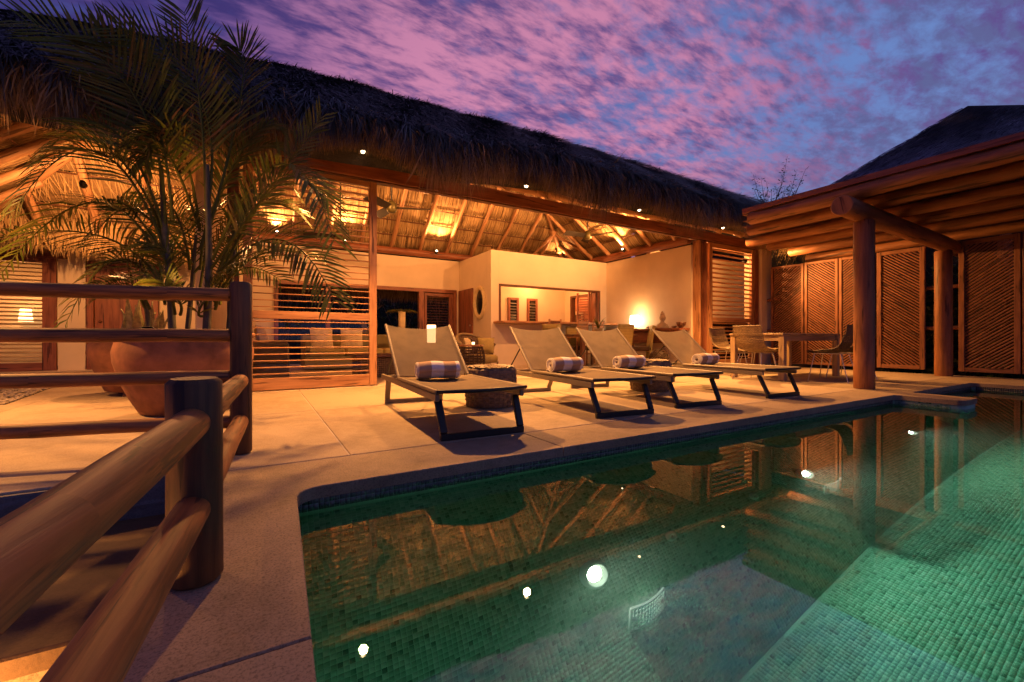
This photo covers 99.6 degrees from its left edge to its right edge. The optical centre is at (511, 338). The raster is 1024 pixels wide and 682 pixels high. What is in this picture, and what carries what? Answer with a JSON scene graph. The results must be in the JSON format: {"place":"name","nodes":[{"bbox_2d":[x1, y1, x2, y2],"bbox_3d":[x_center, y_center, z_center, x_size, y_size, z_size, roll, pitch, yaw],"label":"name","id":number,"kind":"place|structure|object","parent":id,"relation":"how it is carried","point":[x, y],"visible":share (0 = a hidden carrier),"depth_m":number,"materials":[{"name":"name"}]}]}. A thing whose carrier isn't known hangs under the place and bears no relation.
{"place":"outdoors","nodes":[
{"label":"outdoors","id":0,"kind":"place"},
{"bbox_2d":[427,325,435,328],"bbox_3d":[-1.645,-0.090,8.832,0.200,0.380,0.197,0,0,-30],"label":"lantern","id":1,"kind":"object","parent":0,"point":[430,326],"visible":0.1,"depth_m":8.76,"materials":[{"name":"white glass"}]},
{"bbox_2d":[0,367,1023,681],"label":"pool deck","id":2,"kind":"structure","parent":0,"point":[244,617],"depth_m":2.65,"materials":[{"name":"stone"}]},
{"bbox_2d":[0,372,89,404],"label":"path","id":3,"kind":"structure","parent":2,"relation":"on","point":[8,395],"depth_m":5.10,"materials":[{"name":"stone"}]},
{"bbox_2d":[0,243,194,373],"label":"bedroom wing","id":4,"kind":"structure","parent":2,"relation":"on","point":[47,266],"depth_m":8.75,"materials":[{"name":"beige paint"}]},
{"bbox_2d":[18,309,32,321],"bbox_3d":[-11.153,-0.540,9.920,0.240,0.280,0.240,0,0,-30],"label":"bedroom lamp","id":5,"kind":"object","parent":4,"relation":"in","point":[25,314],"visible":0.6,"depth_m":9.86,"materials":[{"name":"white"}]},
{"bbox_2d":[95,267,151,327],"bbox_3d":[-8.211,-0.440,9.154,0.920,2.120,0.100,0,0,-30],"label":"door","id":6,"kind":"structure","parent":4,"relation":"in","point":[108,314],"depth_m":9.06,"materials":[{"name":"red wood"}]},
{"bbox_2d":[85,342,126,396],"bbox_3d":[-4.468,0.315,5.205,0.950,0.690,0.950,0,0,-30],"label":"clay pot","id":7,"kind":"object","parent":2,"relation":"on","point":[98,357],"visible":0.11,"depth_m":4.77,"materials":[{"name":"ceramic"}]},
{"bbox_2d":[120,299,167,328],"bbox_3d":[-4.416,-0.242,5.186,0.646,0.606,0.443,0,0,37],"label":"snake plant","id":8,"kind":"object","parent":7,"relation":"in","point":[130,321],"visible":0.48,"depth_m":5.11,"materials":[{"name":"green plant"}]},
{"bbox_2d":[0,281,251,681],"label":"log railing","id":9,"kind":"object","parent":2,"relation":"on","point":[187,447],"visible":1,"depth_m":0.99,"materials":[{"name":"brown wood"}]},
{"bbox_2d":[110,333,255,416],"bbox_3d":[-2.988,0.302,3.986,1.080,0.715,1.080,0,0,-30],"label":"clay pot","id":10,"kind":"object","parent":2,"relation":"on","point":[146,400],"visible":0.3,"depth_m":3.55,"materials":[{"name":"ceramic"}]},
{"bbox_2d":[140,326,154,328],"bbox_3d":[-3.047,-0.048,3.614,0.096,0.114,0.098,0,0,-30],"label":"spotlight","id":11,"kind":"object","parent":10,"relation":"in","point":[146,327],"visible":0.37,"depth_m":3.63,"materials":[{"name":"metal"}]},
{"bbox_2d":[0,0,357,328],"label":"potted palm","id":12,"kind":"object","parent":10,"relation":"in","point":[153,245],"visible":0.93,"depth_m":3.82,"materials":[{"name":"green plant"}]},
{"bbox_2d":[381,324,526,440],"bbox_3d":[-0.592,0.256,3.704,0.678,0.808,2.008,0,0,-27],"label":"sun lounger","id":13,"kind":"object","parent":2,"relation":"on","point":[409,348],"visible":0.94,"depth_m":3.87,"materials":[{"name":"beige fabric"}]},
{"bbox_2d":[415,361,460,378],"bbox_3d":[-0.648,0.273,3.771,0.370,0.160,0.173,0,0,-20],"label":"rolled towel","id":14,"kind":"object","parent":13,"relation":"on","point":[435,369],"visible":1,"depth_m":3.71,"materials":[{"name":"white fabric"}]},
{"bbox_2d":[464,364,516,407],"bbox_3d":[-0.215,0.455,4.279,0.528,0.392,0.525,0,0,-30],"label":"wicker stool","id":15,"kind":"object","parent":2,"relation":"on","point":[500,399],"visible":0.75,"depth_m":4.07,"materials":[{"name":"brown wicker"}]},
{"bbox_2d":[509,326,655,418],"bbox_3d":[0.606,0.256,4.496,0.678,0.808,2.008,0,0,-25],"label":"sun lounger","id":16,"kind":"object","parent":2,"relation":"on","point":[538,348],"visible":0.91,"depth_m":4.64,"materials":[{"name":"beige fabric"}]},
{"bbox_2d":[546,357,583,371],"bbox_3d":[0.562,0.273,4.592,0.370,0.160,0.173,0,0,-28],"label":"rolled towel","id":17,"kind":"object","parent":16,"relation":"on","point":[558,364],"visible":1,"depth_m":4.53,"materials":[{"name":"white fabric"}]},
{"bbox_2d":[571,327,723,408],"bbox_3d":[1.458,0.256,5.019,0.678,0.808,2.008,0,0,-25],"label":"sun lounger","id":18,"kind":"object","parent":2,"relation":"on","point":[605,348],"visible":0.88,"depth_m":5.19,"materials":[{"name":"beige fabric"}]},
{"bbox_2d":[612,355,645,367],"bbox_3d":[1.388,0.273,5.125,0.370,0.160,0.173,0,0,-25],"label":"rolled towel","id":19,"kind":"object","parent":18,"relation":"on","point":[630,361],"visible":0.99,"depth_m":5.06,"materials":[{"name":"white fabric"}]},
{"bbox_2d":[630,359,671,391],"bbox_3d":[1.763,0.455,5.533,0.525,0.392,0.528,0,0,37],"label":"wicker stool","id":20,"kind":"object","parent":2,"relation":"on","point":[658,386],"visible":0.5,"depth_m":5.31,"materials":[{"name":"brown wicker"}]},
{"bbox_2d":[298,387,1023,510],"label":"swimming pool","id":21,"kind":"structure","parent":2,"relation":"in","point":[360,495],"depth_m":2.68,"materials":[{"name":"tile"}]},
{"bbox_2d":[299,389,1023,681],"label":"water","id":22,"kind":"structure","parent":21,"relation":"in","point":[883,543],"depth_m":1.46,"materials":[{"name":"green liquid"}]},
{"bbox_2d":[651,329,800,398],"bbox_3d":[2.672,0.256,5.689,0.678,0.808,2.008,0,0,-28],"label":"sun lounger","id":23,"kind":"object","parent":2,"relation":"on","point":[683,346],"visible":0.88,"depth_m":5.71,"materials":[{"name":"beige fabric"}]},
{"bbox_2d":[692,353,719,364],"bbox_3d":[2.605,0.273,5.818,0.370,0.160,0.173,0,0,-30],"label":"rolled towel","id":24,"kind":"object","parent":23,"relation":"on","point":[706,358],"visible":0.99,"depth_m":5.76,"materials":[{"name":"white fabric"}]},
{"bbox_2d":[709,328,746,362],"bbox_3d":[4.033,0.225,8.046,0.485,0.873,0.576,0,0,-30],"label":"wicker chair","id":25,"kind":"object","parent":2,"relation":"on","point":[722,344],"visible":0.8,"depth_m":8.26,"materials":[{"name":"wicker"}]},
{"bbox_2d":[732,325,777,378],"bbox_3d":[3.927,0.225,6.965,0.576,0.873,0.485,0,0,-30],"label":"wicker chair","id":26,"kind":"object","parent":2,"relation":"on","point":[739,332],"visible":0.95,"depth_m":6.83,"materials":[{"name":"wicker"}]},
{"bbox_2d":[739,330,777,364],"bbox_3d":[4.811,0.225,8.502,0.485,0.873,0.576,0,0,-25],"label":"wicker chair","id":27,"kind":"object","parent":2,"relation":"on","point":[760,354],"visible":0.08,"depth_m":8.41,"materials":[{"name":"wicker"}]},
{"bbox_2d":[729,333,839,380],"bbox_3d":[4.782,0.284,7.560,1.860,0.751,0.888,0,0,-30],"label":"dining table","id":28,"kind":"object","parent":2,"relation":"on","point":[784,340],"visible":0.81,"depth_m":7.28,"materials":[{"name":"brown wood"}]},
{"bbox_2d":[806,324,852,382],"bbox_3d":[5.000,0.225,6.738,0.485,0.873,0.576,0,0,-36],"label":"wicker chair","id":29,"kind":"object","parent":2,"relation":"on","point":[843,345],"visible":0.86,"depth_m":6.55,"materials":[{"name":"wicker"}]},
{"bbox_2d":[825,326,876,379],"bbox_3d":[5.581,0.225,7.125,0.485,0.873,0.576,0,0,-27],"label":"wicker chair","id":30,"kind":"object","parent":2,"relation":"on","point":[850,350],"visible":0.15,"depth_m":7.17,"materials":[{"name":"wicker"}]},
{"bbox_2d":[742,131,1023,389],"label":"pergola","id":31,"kind":"object","parent":2,"relation":"on","point":[943,203],"visible":0.94,"depth_m":5.99,"materials":[{"name":"brown wood"}]},
{"bbox_2d":[0,0,1023,257],"label":"sky","id":32,"kind":"structure","parent":0,"point":[725,93],"materials":[{"name":"purple"}]},
{"bbox_2d":[288,358,1020,378],"bbox_3d":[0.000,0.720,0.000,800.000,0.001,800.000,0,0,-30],"label":"ground","id":33,"kind":"structure","parent":0,"point":[795,365],"depth_m":10.83,"materials":[{"name":"stone"}]},
{"bbox_2d":[0,475,164,681],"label":"garden steps","id":34,"kind":"structure","parent":33,"relation":"on","point":[38,634],"depth_m":1.44,"materials":[{"name":"stone"}]},
{"bbox_2d":[278,292,332,352],"bbox_3d":[-7.130,-0.895,13.231,2.962,3.243,2.563,0,0,-4],"label":"shrub","id":35,"kind":"object","parent":33,"relation":"on","point":[282,337],"visible":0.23,"depth_m":13.24,"materials":[{"name":"green plant"}]},
{"bbox_2d":[291,293,388,333],"bbox_3d":[-5.797,-1.056,14.654,3.130,3.564,2.699,0,0,0],"label":"shrub","id":36,"kind":"object","parent":33,"relation":"on","point":[337,324],"visible":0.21,"depth_m":14.53,"materials":[{"name":"green plant"}]},
{"bbox_2d":[330,295,382,333],"bbox_3d":[-4.644,-0.959,12.936,1.824,3.427,1.873,0,0,-30],"label":"garden tree","id":37,"kind":"object","parent":33,"relation":"on","point":[362,325],"visible":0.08,"depth_m":12.91,"materials":[{"name":"green plant"}]},
{"bbox_2d":[278,289,447,358],"bbox_3d":[-5.105,-0.977,18.036,15.966,3.847,1.758,0,0,-30],"label":"hedge","id":38,"kind":"object","parent":33,"relation":"on","point":[379,329],"visible":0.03,"depth_m":16.76,"materials":[{"name":"green plant"}]},
{"bbox_2d":[367,298,439,334],"bbox_3d":[-3.848,-0.795,15.307,2.803,3.086,2.763,0,0,-30],"label":"shrub","id":39,"kind":"object","parent":33,"relation":"on","point":[396,318],"visible":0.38,"depth_m":15.21,"materials":[{"name":"green plant"}]},
{"bbox_2d":[0,5,811,392],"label":"thatched house","id":40,"kind":"structure","parent":33,"relation":"on","point":[492,231],"depth_m":7.71,"materials":[{"name":"plant"}]},
{"bbox_2d":[79,180,87,188],"bbox_3d":[-6.235,-2.243,6.278,0.097,0.104,0.120,0,0,-30],"label":"spotlight","id":41,"kind":"object","parent":40,"relation":"attached to","point":[83,184],"visible":1,"depth_m":6.26,"materials":[{"name":"metal"}]},
{"bbox_2d":[253,342,289,377],"bbox_3d":[-4.123,0.265,6.972,0.865,0.730,1.700,0,0,-30],"label":"sofa","id":42,"kind":"object","parent":40,"relation":"on","point":[270,357],"visible":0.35,"depth_m":6.34,"materials":[{"name":"fabric"}]},
{"bbox_2d":[254,325,267,339],"bbox_3d":[-4.258,-0.020,7.357,0.194,0.426,0.440,0,0,-21],"label":"cushion","id":43,"kind":"object","parent":42,"relation":"on","point":[260,331],"visible":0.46,"depth_m":7.20,"materials":[{"name":"beige fabric"}]},
{"bbox_2d":[303,183,363,243],"bbox_3d":[-3.488,-2.720,8.972,1.287,1.400,1.116,0,0,8],"label":"ceiling fan","id":44,"kind":"object","parent":40,"relation":"hanging from","point":[326,235],"visible":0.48,"depth_m":8.76,"materials":[{"name":"wood"}]},
{"bbox_2d":[301,335,390,369],"bbox_3d":[-3.390,0.265,9.730,2.400,0.730,0.865,0,0,-30],"label":"sofa","id":45,"kind":"object","parent":40,"relation":"on","point":[382,344],"visible":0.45,"depth_m":9.10,"materials":[{"name":"fabric"}]},
{"bbox_2d":[310,329,333,348],"bbox_3d":[-3.993,0.000,9.078,0.460,0.446,0.197,0,0,-39],"label":"cushion","id":46,"kind":"object","parent":45,"relation":"on","point":[321,337],"visible":0.69,"depth_m":9.02,"materials":[{"name":"beige fabric"}]},
{"bbox_2d":[340,329,362,348],"bbox_3d":[-3.475,0.000,9.381,0.469,0.446,0.207,0,0,-30],"label":"cushion","id":47,"kind":"object","parent":45,"relation":"on","point":[352,337],"visible":0.75,"depth_m":9.32,"materials":[{"name":"beige fabric"}]},
{"bbox_2d":[349,353,395,375],"bbox_3d":[-2.240,0.453,7.671,1.150,0.375,0.620,0,0,-30],"label":"coffee table","id":48,"kind":"object","parent":40,"relation":"on","point":[383,361],"visible":0.43,"depth_m":7.37,"materials":[{"name":"brown wood"}]},
{"bbox_2d":[363,187,429,218],"bbox_3d":[-2.090,-3.145,7.997,1.116,1.650,1.287,0,0,-10],"label":"ceiling fan","id":49,"kind":"object","parent":40,"relation":"hanging from","point":[390,206],"visible":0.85,"depth_m":7.93,"materials":[{"name":"wood"}]},
{"bbox_2d":[458,288,472,352],"bbox_3d":[-1.236,-0.320,11.344,0.080,1.940,0.860,0,0,-30],"label":"door","id":50,"kind":"structure","parent":40,"relation":"in","point":[465,297],"depth_m":11.31,"materials":[{"name":"red wood"}]},
{"bbox_2d":[458,344,484,367],"bbox_3d":[-0.836,0.384,8.379,0.642,0.538,0.638,0,0,-30],"label":"basket table","id":51,"kind":"object","parent":40,"relation":"on","point":[476,358],"visible":0.47,"depth_m":8.17,"materials":[{"name":"wicker"}]},
{"bbox_2d":[455,333,498,367],"bbox_3d":[-0.730,0.265,9.168,0.870,0.795,1.028,0,0,40],"label":"wicker armchair","id":52,"kind":"object","parent":40,"relation":"on","point":[490,358],"visible":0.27,"depth_m":9.02,"materials":[{"name":"brown wicker"}]},
{"bbox_2d":[463,338,471,352],"bbox_3d":[-0.937,0.140,9.166,0.167,0.333,0.360,0,0,8],"label":"cushion","id":53,"kind":"object","parent":52,"relation":"on","point":[466,341],"visible":0.51,"depth_m":9.03,"materials":[{"name":"beige fabric"}]},
{"bbox_2d":[468,338,477,352],"bbox_3d":[-0.783,0.140,9.338,0.360,0.333,0.167,0,0,-42],"label":"cushion","id":54,"kind":"object","parent":52,"relation":"on","point":[474,340],"visible":0.34,"depth_m":9.27,"materials":[{"name":"fabric"}]},
{"bbox_2d":[478,338,493,352],"bbox_3d":[-0.560,0.140,9.294,0.360,0.333,0.167,0,0,4],"label":"cushion","id":55,"kind":"object","parent":52,"relation":"on","point":[488,344],"visible":0.86,"depth_m":9.24,"materials":[{"name":"beige fabric"}]},
{"bbox_2d":[473,286,485,318],"bbox_3d":[-0.794,-0.890,10.641,0.110,0.830,0.650,0,0,-30],"label":"mirror","id":56,"kind":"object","parent":40,"relation":"in","point":[479,298],"depth_m":10.63,"materials":[{"name":"beige wood"}]},
{"bbox_2d":[507,297,518,320],"bbox_3d":[0.037,-0.770,12.624,0.360,0.860,0.062,0,0,-30],"label":"kitchen window","id":57,"kind":"structure","parent":40,"relation":"in","point":[512,303],"depth_m":12.62,"materials":[{"name":"red wood"}]},
{"bbox_2d":[527,298,537,320],"bbox_3d":[0.606,-0.770,12.958,0.360,0.860,0.062,0,0,-30],"label":"kitchen window","id":58,"kind":"structure","parent":40,"relation":"in","point":[532,304],"depth_m":12.96,"materials":[{"name":"red wood"}]},
{"bbox_2d":[548,319,561,327],"bbox_3d":[0.909,0.100,10.268,0.400,1.122,0.427,0,0,-30],"label":"bar stool","id":59,"kind":"object","parent":40,"relation":"on","point":[554,321],"visible":0.22,"depth_m":10.10,"materials":[{"name":"brown wood"}]},
{"bbox_2d":[542,324,573,349],"bbox_3d":[0.998,0.174,9.328,0.540,0.972,0.460,0,0,-45],"label":"upholstered chair","id":60,"kind":"object","parent":40,"relation":"on","point":[548,326],"visible":0.07,"depth_m":9.16,"materials":[{"name":"fabric"}]},
{"bbox_2d":[566,320,588,364],"bbox_3d":[1.617,0.100,10.684,0.400,1.122,0.427,0,0,-34],"label":"bar stool","id":61,"kind":"object","parent":40,"relation":"on","point":[583,326],"visible":0.6,"depth_m":10.53,"materials":[{"name":"brown wood"}]},
{"bbox_2d":[566,326,592,364],"bbox_3d":[1.680,0.174,10.771,0.460,0.972,0.540,0,0,-30],"label":"upholstered chair","id":62,"kind":"object","parent":40,"relation":"on","point":[571,330],"visible":0.34,"depth_m":10.85,"materials":[{"name":"fabric"}]},
{"bbox_2d":[563,221,615,242],"bbox_3d":[1.885,-2.885,10.858,1.287,0.850,1.116,0,0,2],"label":"ceiling fan","id":63,"kind":"object","parent":40,"relation":"hanging from","point":[587,235],"visible":0.92,"depth_m":10.62,"materials":[{"name":"wood"}]},
{"bbox_2d":[585,320,604,363],"bbox_3d":[2.074,0.100,10.987,0.400,1.122,0.427,0,0,-28],"label":"bar stool","id":64,"kind":"object","parent":40,"relation":"on","point":[593,323],"visible":0.33,"depth_m":10.86,"materials":[{"name":"brown wood"}]},
{"bbox_2d":[564,334,637,365],"bbox_3d":[1.951,0.280,10.014,1.700,0.760,0.950,0,0,-30],"label":"indoor table","id":65,"kind":"object","parent":40,"relation":"on","point":[582,346],"visible":0.13,"depth_m":9.31,"materials":[{"name":"brown wood"}]},
{"bbox_2d":[593,316,604,330],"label":"table plant","id":66,"kind":"object","parent":65,"relation":"on","point":[598,328],"visible":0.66,"depth_m":10.11,"materials":[{"name":"green plant"}]},
{"bbox_2d":[618,324,634,345],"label":"upholstered chair","id":67,"kind":"object","parent":40,"relation":"on","point":[626,330],"visible":0.21,"depth_m":9.25,"materials":[{"name":"fabric"}]},
{"bbox_2d":[630,315,638,328],"bbox_3d":[3.067,-0.412,10.819,0.240,0.340,0.236,0,0,-30],"label":"table lamp","id":68,"kind":"object","parent":40,"relation":"on","point":[634,319],"visible":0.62,"depth_m":10.73,"materials":[{"name":"white fabric"}]},
{"bbox_2d":[633,325,655,358],"bbox_3d":[3.055,0.174,10.169,0.540,0.972,0.460,0,0,8],"label":"upholstered chair","id":69,"kind":"object","parent":40,"relation":"on","point":[647,348],"visible":0.61,"depth_m":9.96,"materials":[{"name":"fabric"}]},
{"bbox_2d":[649,348,668,361],"bbox_3d":[3.311,0.434,9.733,0.434,0.433,0.434,0,0,-30],"label":"rattan ball","id":70,"kind":"object","parent":40,"relation":"on","point":[662,355],"visible":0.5,"depth_m":9.61,"materials":[{"name":"wicker"}]},
{"bbox_2d":[655,311,668,327],"bbox_3d":[3.502,-0.422,10.078,0.305,0.440,0.310,0,0,-12],"label":"stone bust","id":71,"kind":"object","parent":40,"relation":"on","point":[662,323],"visible":0.94,"depth_m":10.02,"materials":[{"name":"stone"}]},
{"bbox_2d":[676,322,685,327],"bbox_3d":[3.765,-0.307,9.629,0.230,0.130,0.227,0,0,-30],"label":"bowl","id":72,"kind":"object","parent":40,"relation":"on","point":[681,324],"visible":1,"depth_m":9.56,"materials":[{"name":"brown wood"}]},
{"bbox_2d":[693,240,700,345],"bbox_3d":[4.110,-0.770,9.623,0.058,2.820,0.160,0,0,-30],"label":"folded door","id":73,"kind":"structure","parent":40,"relation":"in","point":[696,249],"depth_m":9.57,"materials":[{"name":"brown wood"}]},
{"bbox_2d":[701,241,701,346],"bbox_3d":[4.188,-0.770,9.697,0.058,2.820,0.110,0,0,-30],"label":"folded door","id":74,"kind":"structure","parent":40,"relation":"in","point":[701,241],"depth_m":9.66,"materials":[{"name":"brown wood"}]},
{"bbox_2d":[702,241,706,351],"bbox_3d":[4.291,-0.770,9.729,0.058,2.820,0.160,0,0,-30],"label":"folded door","id":75,"kind":"structure","parent":40,"relation":"in","point":[704,244],"depth_m":9.67,"materials":[{"name":"red wood"}]},
{"bbox_2d":[707,242,707,352],"bbox_3d":[4.369,-0.770,9.804,0.058,2.820,0.110,0,0,-30],"label":"folded door","id":76,"kind":"structure","parent":40,"relation":"in","point":[707,242],"depth_m":9.77,"materials":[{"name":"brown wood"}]},
{"bbox_2d":[771,263,803,363],"bbox_3d":[6.606,-0.585,10.380,0.060,2.350,0.740,0,0,-30],"label":"trellis screen","id":77,"kind":"object","parent":40,"relation":"attached to","point":[773,295],"visible":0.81,"depth_m":10.33,"materials":[{"name":"brown wood"}]},
{"bbox_2d":[804,258,838,364],"bbox_3d":[6.973,-0.585,9.755,0.060,2.350,0.670,0,0,-30],"label":"trellis screen","id":78,"kind":"object","parent":40,"relation":"attached to","point":[806,303],"visible":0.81,"depth_m":9.76,"materials":[{"name":"brown wood"}]},
{"bbox_2d":[767,284,958,331],"bbox_3d":[7.185,-0.580,9.491,0.067,0.830,3.900,0,0,-30],"label":"fence rail","id":79,"kind":"object","parent":40,"relation":"attached to","point":[927,327],"visible":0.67,"depth_m":8.18,"materials":[{"name":"brown wood"}]},
{"bbox_3d":[-2.873,0.285,10.627,1.300,0.750,0.300,0,0,-30],"label":"console table","id":80,"kind":"object","parent":40,"relation":"on","visible":0},
{"bbox_2d":[398,311,405,327],"bbox_3d":[-2.708,-0.380,10.643,0.176,0.580,0.173,0,0,-30],"label":"vase","id":81,"kind":"object","parent":80,"relation":"on","point":[401,319],"visible":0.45,"depth_m":10.57,"materials":[{"name":"beige ceramic"}]},
{"bbox_2d":[385,309,417,312],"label":"palm leaves","id":82,"kind":"object","parent":81,"relation":"in","point":[402,310],"visible":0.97,"depth_m":10.46,"materials":[{"name":"green plant"}]},
{"bbox_2d":[408,298,447,328],"bbox_3d":[-2.869,-0.892,16.992,2.918,3.278,2.989,0,0,15],"label":"shrub","id":83,"kind":"object","parent":33,"relation":"on","point":[442,312],"visible":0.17,"depth_m":16.74,"materials":[{"name":"green plant"}]},
{"bbox_2d":[752,160,808,202],"bbox_3d":[15.073,-5.056,24.935,3.003,10.240,2.941,0,0,-30],"label":"slender tree","id":84,"kind":"object","parent":33,"relation":"on","point":[778,194],"visible":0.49,"depth_m":24.56,"materials":[{"name":"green plant"}]},
{"bbox_2d":[789,270,884,366],"bbox_3d":[8.084,-0.480,10.922,1.977,2.422,1.789,0,0,-30],"label":"shrub","id":85,"kind":"object","parent":33,"relation":"on","point":[828,315],"visible":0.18,"depth_m":10.83,"materials":[{"name":"green plant"}]},
{"bbox_2d":[839,256,852,365],"bbox_3d":[7.312,-0.585,9.177,0.060,2.350,0.630,0,0,-30],"label":"trellis screen","id":86,"kind":"object","parent":33,"relation":"on","point":[841,296],"visible":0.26,"depth_m":9.35,"materials":[{"name":"brown wood"}]},
{"bbox_2d":[713,232,1022,370],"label":"hedge","id":87,"kind":"object","parent":33,"relation":"on","point":[780,260],"visible":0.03,"depth_m":10.94,"materials":[{"name":"green plant"}]},
{"bbox_2d":[879,357,921,373],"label":"shrub","id":88,"kind":"object","parent":33,"relation":"on","point":[901,370],"visible":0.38,"depth_m":8.84,"materials":[{"name":"green plant"}]},
{"bbox_2d":[877,246,925,369],"bbox_3d":[7.678,-0.585,8.551,0.060,2.350,0.740,0,0,-30],"label":"trellis screen","id":89,"kind":"object","parent":33,"relation":"on","point":[922,308],"visible":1,"depth_m":8.52,"materials":[{"name":"brown wood"}]},
{"bbox_2d":[852,253,969,360],"bbox_3d":[8.914,-0.598,9.619,1.926,2.665,1.647,0,0,-10],"label":"shrub","id":90,"kind":"object","parent":33,"relation":"on","point":[928,308],"visible":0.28,"depth_m":9.50,"materials":[{"name":"green plant"}]},
{"bbox_2d":[830,105,1023,306],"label":"thatched hut","id":91,"kind":"object","parent":33,"relation":"on","point":[967,126],"visible":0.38,"depth_m":11.67,"materials":[{"name":"brown plant"}]},
{"bbox_2d":[915,352,958,373],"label":"shrub","id":92,"kind":"object","parent":33,"relation":"on","point":[929,364],"visible":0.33,"depth_m":8.45,"materials":[{"name":"green plant"}]},
{"bbox_2d":[913,240,1022,374],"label":"shrub","id":93,"kind":"object","parent":33,"relation":"on","point":[956,315],"visible":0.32,"depth_m":8.38,"materials":[{"name":"green plant"}]},
{"bbox_2d":[959,233,1021,373],"bbox_3d":[8.286,-0.585,7.516,0.060,2.350,0.740,0,0,-30],"label":"trellis screen","id":94,"kind":"object","parent":33,"relation":"on","point":[1017,303],"visible":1,"depth_m":7.48,"materials":[{"name":"brown wood"}]},
{"bbox_2d":[973,357,1023,378],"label":"shrub","id":95,"kind":"object","parent":33,"relation":"on","point":[1002,375],"visible":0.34,"depth_m":7.64,"materials":[{"name":"green plant"}]},
{"bbox_2d":[1023,232,1023,373],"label":"trellis screen","id":96,"kind":"object","parent":33,"relation":"on","point":[1023,302],"visible":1,"depth_m":7.16,"materials":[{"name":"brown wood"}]}
]}

